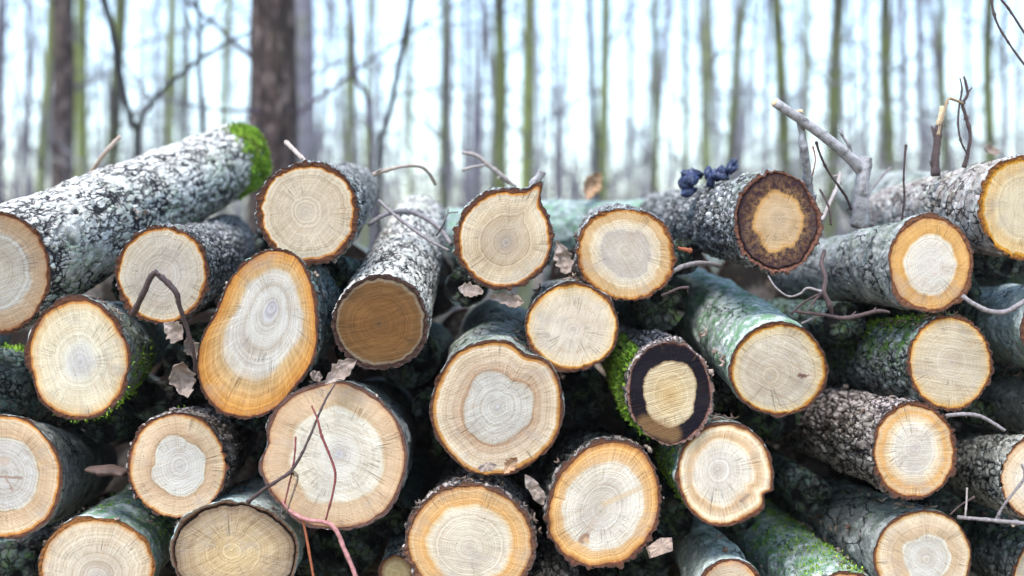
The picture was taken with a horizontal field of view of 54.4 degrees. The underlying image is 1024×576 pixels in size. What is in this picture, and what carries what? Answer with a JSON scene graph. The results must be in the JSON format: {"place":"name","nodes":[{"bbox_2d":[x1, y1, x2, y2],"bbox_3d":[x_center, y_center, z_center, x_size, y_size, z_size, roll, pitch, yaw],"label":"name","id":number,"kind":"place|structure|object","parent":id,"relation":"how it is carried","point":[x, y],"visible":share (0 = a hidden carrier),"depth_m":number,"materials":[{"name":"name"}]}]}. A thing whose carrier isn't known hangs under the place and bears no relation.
{"place":"outdoors","nodes":[
{"label":"outdoors","id":0,"kind":"place"},
{"bbox_2d":[4,0,1023,278],"label":"sky","id":1,"kind":"structure","parent":0,"point":[576,28],"materials":[{"name":"white"}]},
{"bbox_2d":[88,289,1023,575],"bbox_3d":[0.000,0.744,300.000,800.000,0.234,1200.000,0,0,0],"label":"ground","id":2,"kind":"structure","parent":0,"point":[168,569],"depth_m":2.65,"materials":[{"name":"black soil"}]},
{"bbox_2d":[0,0,45,203],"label":"tree","id":3,"kind":"object","parent":2,"relation":"on","point":[3,29],"visible":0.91,"depth_m":14.95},
{"bbox_2d":[5,0,97,195],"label":"tree","id":4,"kind":"object","parent":2,"relation":"on","point":[27,106],"visible":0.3,"depth_m":18.94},
{"bbox_2d":[0,492,115,575],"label":"log","id":5,"kind":"object","parent":2,"relation":"on","point":[19,557],"visible":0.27,"depth_m":2.35,"materials":[{"name":"green wood"}]},
{"bbox_2d":[0,0,158,201],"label":"tree","id":6,"kind":"object","parent":2,"relation":"on","point":[64,87],"visible":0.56,"depth_m":10.40,"materials":[{"name":"plant"}]},
{"bbox_2d":[0,0,161,191],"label":"tree","id":7,"kind":"object","parent":2,"relation":"on","point":[42,152],"visible":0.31,"depth_m":12.96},
{"bbox_2d":[27,0,161,166],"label":"tree","id":8,"kind":"object","parent":2,"relation":"on","point":[114,121],"visible":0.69,"depth_m":11.92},
{"bbox_2d":[0,0,198,175],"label":"tree","id":9,"kind":"object","parent":2,"relation":"on","point":[81,124],"visible":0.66,"depth_m":13.95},
{"bbox_2d":[38,483,180,575],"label":"log","id":10,"kind":"object","parent":2,"relation":"on","point":[98,540],"visible":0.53,"depth_m":2.01,"materials":[{"name":"beige wood"}]},
{"bbox_2d":[101,0,256,157],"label":"sapling","id":11,"kind":"object","parent":2,"relation":"on","point":[135,126],"visible":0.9,"depth_m":5.18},
{"bbox_2d":[127,0,237,145],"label":"tree","id":12,"kind":"object","parent":2,"relation":"on","point":[171,42],"visible":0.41,"depth_m":21.90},
{"bbox_2d":[148,0,243,141],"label":"tree","id":13,"kind":"object","parent":2,"relation":"on","point":[184,49],"visible":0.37,"depth_m":23.95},
{"bbox_2d":[169,471,310,575],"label":"log","id":14,"kind":"object","parent":2,"relation":"on","point":[230,533],"visible":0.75,"depth_m":1.98,"materials":[{"name":"beige wood"}]},
{"bbox_2d":[126,404,258,518],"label":"log","id":15,"kind":"object","parent":14,"relation":"on","point":[181,462],"visible":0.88,"depth_m":2.00,"materials":[{"name":"beige wood"}]},
{"bbox_2d":[130,378,207,421],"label":"log","id":16,"kind":"object","parent":15,"relation":"on","point":[149,400],"visible":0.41,"depth_m":2.29,"materials":[{"name":"wood"}]},
{"bbox_2d":[163,322,208,395],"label":"log","id":17,"kind":"object","parent":15,"relation":"on","point":[175,353],"visible":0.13,"depth_m":2.29,"materials":[{"name":"wood"}]},
{"bbox_2d":[114,214,254,324],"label":"log","id":18,"kind":"object","parent":17,"relation":"on","point":[196,264],"visible":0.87,"depth_m":2.03,"materials":[{"name":"wood"}]},
{"bbox_2d":[294,540,324,575],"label":"log","id":19,"kind":"object","parent":2,"relation":"on","point":[303,568],"visible":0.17,"depth_m":2.30,"materials":[{"name":"black wood"}]},
{"bbox_2d":[312,524,386,575],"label":"log","id":20,"kind":"object","parent":19,"relation":"on","point":[363,545],"visible":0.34,"depth_m":2.29,"materials":[{"name":"wood"}]},
{"bbox_2d":[258,377,418,530],"bbox_3d":[-0.379,0.365,2.482,0.300,0.304,1.003,0,-3,-3],"label":"log","id":21,"kind":"object","parent":20,"relation":"on","point":[370,437],"visible":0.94,"depth_m":1.99,"materials":[{"name":"wood"}]},
{"bbox_2d":[196,248,343,419],"bbox_3d":[-0.534,0.054,2.481,0.261,0.345,1.003,0,4,-4],"label":"log","id":22,"kind":"object","parent":21,"relation":"on","point":[267,340],"visible":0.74,"depth_m":1.99,"materials":[{"name":"wood"}]},
{"bbox_2d":[184,337,199,358],"bbox_3d":[-0.641,0.121,1.994,0.032,0.046,0.020,0,0,-18],"label":"leaf","id":23,"kind":"object","parent":22,"relation":"on","point":[187,349],"visible":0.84,"depth_m":2.00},
{"bbox_2d":[130,269,196,374],"bbox_3d":[-0.680,0.070,1.945,0.128,0.211,0.081,0,0,-19],"label":"twig","id":24,"kind":"object","parent":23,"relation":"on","point":[168,283],"visible":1,"depth_m":1.93,"materials":[{"name":"wood"}]},
{"bbox_2d":[254,159,378,266],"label":"log","id":25,"kind":"object","parent":22,"relation":"on","point":[309,213],"visible":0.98,"depth_m":2.00,"materials":[{"name":"wood"}]},
{"bbox_2d":[331,194,446,369],"bbox_3d":[-0.272,-0.067,2.522,0.201,0.205,1.083,0,15,-1],"label":"log","id":26,"kind":"object","parent":21,"relation":"on","point":[382,313],"visible":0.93,"depth_m":2.01,"materials":[{"name":"wood"}]},
{"bbox_2d":[295,0,355,161],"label":"tree","id":27,"kind":"object","parent":2,"relation":"on","point":[305,27],"visible":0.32,"depth_m":23.80,"materials":[{"name":"plant"}]},
{"bbox_2d":[297,0,374,248],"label":"sapling","id":28,"kind":"object","parent":2,"relation":"on","point":[360,86],"visible":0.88,"depth_m":6.99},
{"bbox_2d":[317,0,398,163],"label":"tree","id":29,"kind":"object","parent":2,"relation":"on","point":[349,87],"visible":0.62,"depth_m":26.89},
{"bbox_2d":[94,0,625,242],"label":"tree","id":30,"kind":"object","parent":2,"relation":"on","point":[273,111],"visible":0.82,"depth_m":6.46,"materials":[{"name":"plant"}]},
{"bbox_2d":[377,530,412,575],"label":"log","id":31,"kind":"object","parent":2,"relation":"on","point":[392,563],"visible":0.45,"depth_m":2.05,"materials":[{"name":"beige wood"}]},
{"bbox_2d":[371,457,429,536],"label":"log","id":32,"kind":"object","parent":31,"relation":"on","point":[391,523],"visible":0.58,"depth_m":2.31,"materials":[{"name":"black wood"}]},
{"bbox_2d":[317,0,485,246],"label":"tree","id":33,"kind":"object","parent":2,"relation":"on","point":[368,56],"visible":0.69,"depth_m":16.98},
{"bbox_2d":[376,0,447,237],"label":"sapling","id":34,"kind":"object","parent":2,"relation":"on","point":[393,95],"visible":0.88,"depth_m":5.59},
{"bbox_2d":[359,0,493,323],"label":"tree","id":35,"kind":"object","parent":2,"relation":"on","point":[442,133],"visible":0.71,"depth_m":18.94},
{"bbox_2d":[427,0,488,206],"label":"tree","id":36,"kind":"object","parent":2,"relation":"on","point":[464,126],"visible":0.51,"depth_m":29.95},
{"bbox_2d":[401,458,537,575],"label":"log","id":37,"kind":"object","parent":2,"relation":"on","point":[454,525],"visible":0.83,"depth_m":1.99,"materials":[{"name":"wood"}]},
{"bbox_2d":[429,427,450,459],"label":"log","id":38,"kind":"object","parent":37,"relation":"on","point":[438,448],"visible":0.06,"depth_m":2.35,"materials":[{"name":"black wood"}]},
{"bbox_2d":[411,371,440,422],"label":"log","id":39,"kind":"object","parent":38,"relation":"on","point":[420,410],"visible":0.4,"depth_m":2.28,"materials":[{"name":"black wood"}]},
{"bbox_2d":[379,321,452,388],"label":"log","id":40,"kind":"object","parent":39,"relation":"on","point":[427,363],"visible":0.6,"depth_m":2.33,"materials":[{"name":"black wood"}]},
{"bbox_2d":[429,298,564,475],"bbox_3d":[-0.038,0.191,2.521,0.275,0.284,1.053,0,6,-1],"label":"log","id":41,"kind":"object","parent":37,"relation":"on","point":[497,397],"visible":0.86,"depth_m":2.00,"materials":[{"name":"wood"}]},
{"bbox_2d":[452,170,554,290],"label":"log","id":42,"kind":"object","parent":41,"relation":"on","point":[503,237],"visible":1,"depth_m":2.00,"materials":[{"name":"beige wood"}]},
{"bbox_2d":[525,278,618,372],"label":"log","id":43,"kind":"object","parent":41,"relation":"on","point":[571,324],"visible":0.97,"depth_m":2.00,"materials":[{"name":"beige wood"}]},
{"bbox_2d":[574,203,677,301],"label":"log","id":44,"kind":"object","parent":43,"relation":"on","point":[624,252],"visible":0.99,"depth_m":2.00,"materials":[{"name":"beige wood"}]},
{"bbox_2d":[436,0,520,201],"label":"tree","id":45,"kind":"object","parent":2,"relation":"on","point":[480,94],"visible":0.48,"depth_m":20.95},
{"bbox_2d":[389,0,590,309],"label":"tree","id":46,"kind":"object","parent":2,"relation":"on","point":[527,107],"visible":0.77,"depth_m":14.92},
{"bbox_2d":[443,0,555,294],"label":"tree","id":47,"kind":"object","parent":2,"relation":"on","point":[501,92],"visible":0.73,"depth_m":12.95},
{"bbox_2d":[0,0,1023,322],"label":"undergrowth","id":48,"kind":"object","parent":2,"relation":"on","point":[402,182],"visible":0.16,"depth_m":18.20,"materials":[{"name":"plant"}]},
{"bbox_2d":[4,0,1023,294],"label":"distant woods","id":49,"kind":"object","parent":2,"relation":"on","point":[664,56],"visible":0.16,"depth_m":44.23,"materials":[{"name":"plant"}]},
{"bbox_2d":[27,207,1023,575],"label":"leaf litter","id":50,"kind":"object","parent":2,"relation":"on","point":[715,417],"visible":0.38,"depth_m":2.10,"materials":[{"name":"plant"}]},
{"bbox_2d":[523,485,579,575],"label":"log","id":51,"kind":"object","parent":2,"relation":"on","point":[548,557],"visible":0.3,"depth_m":2.24,"materials":[{"name":"black wood"}]},
{"bbox_2d":[511,0,636,199],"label":"tree","id":52,"kind":"object","parent":2,"relation":"on","point":[555,92],"visible":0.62,"depth_m":19.95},
{"bbox_2d":[536,0,651,200],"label":"tree","id":53,"kind":"object","parent":2,"relation":"on","point":[595,140],"visible":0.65,"depth_m":14.94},
{"bbox_2d":[578,565,616,575],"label":"log","id":54,"kind":"object","parent":2,"relation":"on","point":[604,571],"visible":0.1,"depth_m":2.28,"materials":[{"name":"black wood"}]},
{"bbox_2d":[542,423,661,569],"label":"log","id":55,"kind":"object","parent":54,"relation":"on","point":[603,498],"visible":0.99,"depth_m":1.99,"materials":[{"name":"wood"}]},
{"bbox_2d":[557,365,608,420],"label":"log","id":56,"kind":"object","parent":55,"relation":"on","point":[586,394],"visible":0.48,"depth_m":2.35,"materials":[{"name":"black wood"}]},
{"bbox_2d":[544,0,686,199],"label":"tree","id":57,"kind":"object","parent":2,"relation":"on","point":[654,163],"visible":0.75,"depth_m":14.96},
{"bbox_2d":[598,0,686,200],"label":"tree","id":58,"kind":"object","parent":2,"relation":"on","point":[605,48],"visible":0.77,"depth_m":15.94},
{"bbox_2d":[608,0,677,199],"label":"tree","id":59,"kind":"object","parent":2,"relation":"on","point":[630,79],"visible":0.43,"depth_m":26.96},
{"bbox_2d":[617,531,669,575],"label":"log","id":60,"kind":"object","parent":2,"relation":"on","point":[642,564],"visible":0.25,"depth_m":2.32,"materials":[{"name":"black wood"}]},
{"bbox_2d":[650,458,692,538],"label":"log","id":61,"kind":"object","parent":60,"relation":"on","point":[675,517],"visible":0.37,"depth_m":2.27,"materials":[{"name":"black wood"}]},
{"bbox_2d":[620,0,740,198],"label":"tree","id":62,"kind":"object","parent":2,"relation":"on","point":[685,7],"visible":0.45,"depth_m":16.97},
{"bbox_2d":[633,0,746,183],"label":"tree","id":63,"kind":"object","parent":2,"relation":"on","point":[706,82],"visible":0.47,"depth_m":27.89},
{"bbox_2d":[656,515,759,575],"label":"log","id":64,"kind":"object","parent":2,"relation":"on","point":[697,549],"visible":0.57,"depth_m":2.14,"materials":[{"name":"grey wood"}]},
{"bbox_2d":[628,0,812,180],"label":"tree","id":65,"kind":"object","parent":2,"relation":"on","point":[732,110],"visible":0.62,"depth_m":15.95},
{"bbox_2d":[713,495,868,575],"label":"log","id":66,"kind":"object","parent":2,"relation":"on","point":[774,540],"visible":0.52,"depth_m":2.25,"materials":[{"name":"green wood"}]},
{"bbox_2d":[723,517,753,533],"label":"log","id":67,"kind":"object","parent":66,"relation":"on","point":[744,526],"visible":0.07,"depth_m":2.37,"materials":[{"name":"black wood"}]},
{"bbox_2d":[652,412,774,526],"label":"log","id":68,"kind":"object","parent":67,"relation":"on","point":[719,473],"visible":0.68,"depth_m":2.00,"materials":[{"name":"beige wood"}]},
{"bbox_2d":[602,325,714,445],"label":"log","id":69,"kind":"object","parent":68,"relation":"on","point":[662,388],"visible":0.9,"depth_m":1.99,"materials":[{"name":"beige wood"}]},
{"bbox_2d":[612,283,684,331],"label":"log","id":70,"kind":"object","parent":69,"relation":"on","point":[657,311],"visible":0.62,"depth_m":2.34,"materials":[{"name":"wood"}]},
{"bbox_2d":[668,268,828,417],"bbox_3d":[0.525,0.091,2.478,0.216,0.204,1.003,0,8,-1],"label":"log","id":71,"kind":"object","parent":68,"relation":"on","point":[776,365],"visible":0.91,"depth_m":2.00,"materials":[{"name":"wood"}]},
{"bbox_2d":[704,361,801,441],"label":"log","id":72,"kind":"object","parent":68,"relation":"on","point":[763,426],"visible":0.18,"depth_m":2.34,"materials":[{"name":"wood"}]},
{"bbox_2d":[764,442,832,515],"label":"log","id":73,"kind":"object","parent":66,"relation":"on","point":[802,489],"visible":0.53,"depth_m":2.30,"materials":[{"name":"wood"}]},
{"bbox_2d":[770,0,905,207],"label":"tree","id":74,"kind":"object","parent":2,"relation":"on","point":[781,86],"visible":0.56,"depth_m":14.93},
{"bbox_2d":[723,0,976,237],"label":"tree","id":75,"kind":"object","parent":2,"relation":"on","point":[838,19],"visible":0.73,"depth_m":13.92,"materials":[{"name":"plant"}]},
{"bbox_2d":[782,0,943,170],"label":"tree","id":76,"kind":"object","parent":2,"relation":"on","point":[885,37],"visible":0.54,"depth_m":13.95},
{"bbox_2d":[764,470,970,575],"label":"log","id":77,"kind":"object","parent":2,"relation":"on","point":[918,540],"visible":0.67,"depth_m":2.00,"materials":[{"name":"wood"}]},
{"bbox_2d":[766,385,958,500],"bbox_3d":[0.782,0.342,2.493,0.189,0.204,1.023,0,-2,-2],"label":"log","id":78,"kind":"object","parent":77,"relation":"on","point":[903,448],"visible":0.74,"depth_m":1.99,"materials":[{"name":"wood"}]},
{"bbox_2d":[818,313,993,411],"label":"log","id":79,"kind":"object","parent":78,"relation":"on","point":[942,362],"visible":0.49,"depth_m":2.00,"materials":[{"name":"wood"}]},
{"bbox_2d":[767,298,866,344],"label":"log","id":80,"kind":"object","parent":79,"relation":"on","point":[833,330],"visible":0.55,"depth_m":2.29,"materials":[{"name":"wood"}]},
{"bbox_2d":[769,98,973,314],"bbox_3d":[0.739,-0.165,2.466,0.402,0.444,1.052,0,0,1],"label":"log","id":81,"kind":"object","parent":79,"relation":"on","point":[922,262],"visible":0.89,"depth_m":2.03,"materials":[{"name":"wood"}]},
{"bbox_2d":[845,0,996,171],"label":"tree","id":82,"kind":"object","parent":2,"relation":"on","point":[903,79],"visible":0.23,"depth_m":22.92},
{"bbox_2d":[876,0,969,171],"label":"tree","id":83,"kind":"object","parent":2,"relation":"on","point":[920,43],"visible":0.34,"depth_m":24.92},
{"bbox_2d":[892,0,1020,160],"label":"tree","id":84,"kind":"object","parent":2,"relation":"on","point":[988,110],"visible":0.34,"depth_m":13.97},
{"bbox_2d":[899,0,1023,158],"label":"tree","id":85,"kind":"object","parent":2,"relation":"on","point":[1004,100],"visible":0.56,"depth_m":17.96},
{"bbox_2d":[932,0,1021,171],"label":"tree","id":86,"kind":"object","parent":2,"relation":"on","point":[942,72],"visible":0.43,"depth_m":16.97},
{"bbox_2d":[958,496,1023,575],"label":"log","id":87,"kind":"object","parent":2,"relation":"on","point":[997,549],"visible":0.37,"depth_m":2.22,"materials":[{"name":"wood"}]},
{"bbox_2d":[943,432,1023,518],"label":"log","id":88,"kind":"object","parent":87,"relation":"on","point":[989,472],"visible":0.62,"depth_m":2.11,"materials":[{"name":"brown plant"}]},
{"bbox_2d":[940,397,997,425],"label":"log","id":89,"kind":"object","parent":88,"relation":"on","point":[985,407],"visible":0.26,"depth_m":2.30,"materials":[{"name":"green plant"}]},
{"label":"log","id":90,"kind":"object","parent":89,"relation":"on","visible":0},
{"bbox_2d":[849,274,981,322],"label":"log","id":91,"kind":"object","parent":90,"relation":"on","point":[966,309],"visible":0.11,"depth_m":2.29,"materials":[{"name":"wood"}]},
{"bbox_2d":[867,155,1023,260],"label":"log","id":92,"kind":"object","parent":91,"relation":"on","point":[981,204],"visible":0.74,"depth_m":2.06,"materials":[{"name":"wood"}]},
{"bbox_2d":[956,366,1023,433],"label":"log","id":93,"kind":"object","parent":88,"relation":"on","point":[1005,393],"visible":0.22,"depth_m":2.30,"materials":[{"name":"black wood"}]},
{"bbox_2d":[973,283,1023,367],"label":"log","id":94,"kind":"object","parent":93,"relation":"on","point":[1004,336],"visible":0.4,"depth_m":2.20,"materials":[{"name":"grey wood"}]},
{"bbox_2d":[972,253,1023,280],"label":"log","id":95,"kind":"object","parent":94,"relation":"on","point":[986,267],"visible":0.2,"depth_m":2.35,"materials":[{"name":"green wood"}]},
{"bbox_2d":[977,272,1023,287],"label":"log","id":96,"kind":"object","parent":94,"relation":"on","point":[1017,279],"visible":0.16,"depth_m":2.69,"materials":[{"name":"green wood"}]},
{"bbox_2d":[837,170,930,217],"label":"log","id":97,"kind":"object","parent":96,"relation":"on","point":[887,180],"visible":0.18,"depth_m":3.38,"materials":[{"name":"wood"}]},
{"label":"log","id":98,"kind":"object","parent":2,"relation":"on","visible":0},
{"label":"log","id":99,"kind":"object","parent":98,"relation":"on","visible":0},
{"bbox_2d":[351,319,433,380],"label":"log","id":100,"kind":"object","parent":99,"relation":"on","point":[362,374],"visible":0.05,"depth_m":3.08,"materials":[{"name":"black wood"}]},
{"bbox_2d":[432,252,457,318],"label":"log","id":101,"kind":"object","parent":100,"relation":"on","point":[443,304],"visible":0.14,"depth_m":3.06,"materials":[{"name":"black wood"}]},
{"bbox_2d":[446,198,644,267],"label":"log","id":102,"kind":"object","parent":101,"relation":"on","point":[566,218],"visible":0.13,"depth_m":3.18,"materials":[{"name":"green wood"}]},
{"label":"log","id":103,"kind":"object","parent":2,"relation":"on","visible":0},
{"bbox_2d":[849,475,976,536],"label":"log","id":104,"kind":"object","parent":103,"relation":"on","point":[946,502],"visible":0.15,"depth_m":2.32,"materials":[{"name":"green wood"}]},
{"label":"log","id":105,"kind":"object","parent":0,"visible":0},
{"bbox_2d":[0,414,117,538],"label":"log","id":106,"kind":"object","parent":105,"relation":"on","point":[45,478],"visible":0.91,"depth_m":2.02,"materials":[{"name":"beige wood"}]},
{"bbox_2d":[0,342,159,429],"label":"log","id":107,"kind":"object","parent":106,"relation":"on","point":[18,395],"visible":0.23,"depth_m":2.21,"materials":[{"name":"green wood"}]},
{"bbox_2d":[24,294,169,422],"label":"log","id":108,"kind":"object","parent":106,"relation":"on","point":[86,357],"visible":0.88,"depth_m":2.00,"materials":[{"name":"beige wood"}]},
{"bbox_2d":[0,120,272,334],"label":"log","id":109,"kind":"object","parent":108,"relation":"on","point":[73,235],"visible":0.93,"depth_m":2.20,"materials":[{"name":"wood"}]},
{"bbox_2d":[81,392,145,443],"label":"log","id":110,"kind":"object","parent":106,"relation":"on","point":[121,423],"visible":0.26,"depth_m":2.32,"materials":[{"name":"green wood"}]},
{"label":"log","id":111,"kind":"object","parent":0,"visible":0},
{"bbox_2d":[666,329,706,360],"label":"log","id":112,"kind":"object","parent":111,"relation":"on","point":[672,332],"visible":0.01,"depth_m":3.19,"materials":[{"name":"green wood"}]},
{"bbox_2d":[698,254,712,273],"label":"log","id":113,"kind":"object","parent":112,"relation":"on","point":[707,268],"visible":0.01,"depth_m":3.12,"materials":[{"name":"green wood"}]},
{"bbox_2d":[639,158,823,275],"bbox_3d":[0.490,-0.194,2.554,0.212,0.254,1.122,0,5,-4],"label":"log","id":114,"kind":"object","parent":113,"relation":"on","point":[767,221],"visible":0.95,"depth_m":2.01,"materials":[{"name":"grey wood"}]},
{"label":"log","id":115,"kind":"object","parent":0,"visible":0},
{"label":"log","id":116,"kind":"object","parent":115,"relation":"on","visible":0},
{"bbox_2d":[705,255,791,300],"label":"log","id":117,"kind":"object","parent":116,"relation":"on","point":[758,283],"visible":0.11,"depth_m":3.08,"materials":[{"name":"grey wood"}]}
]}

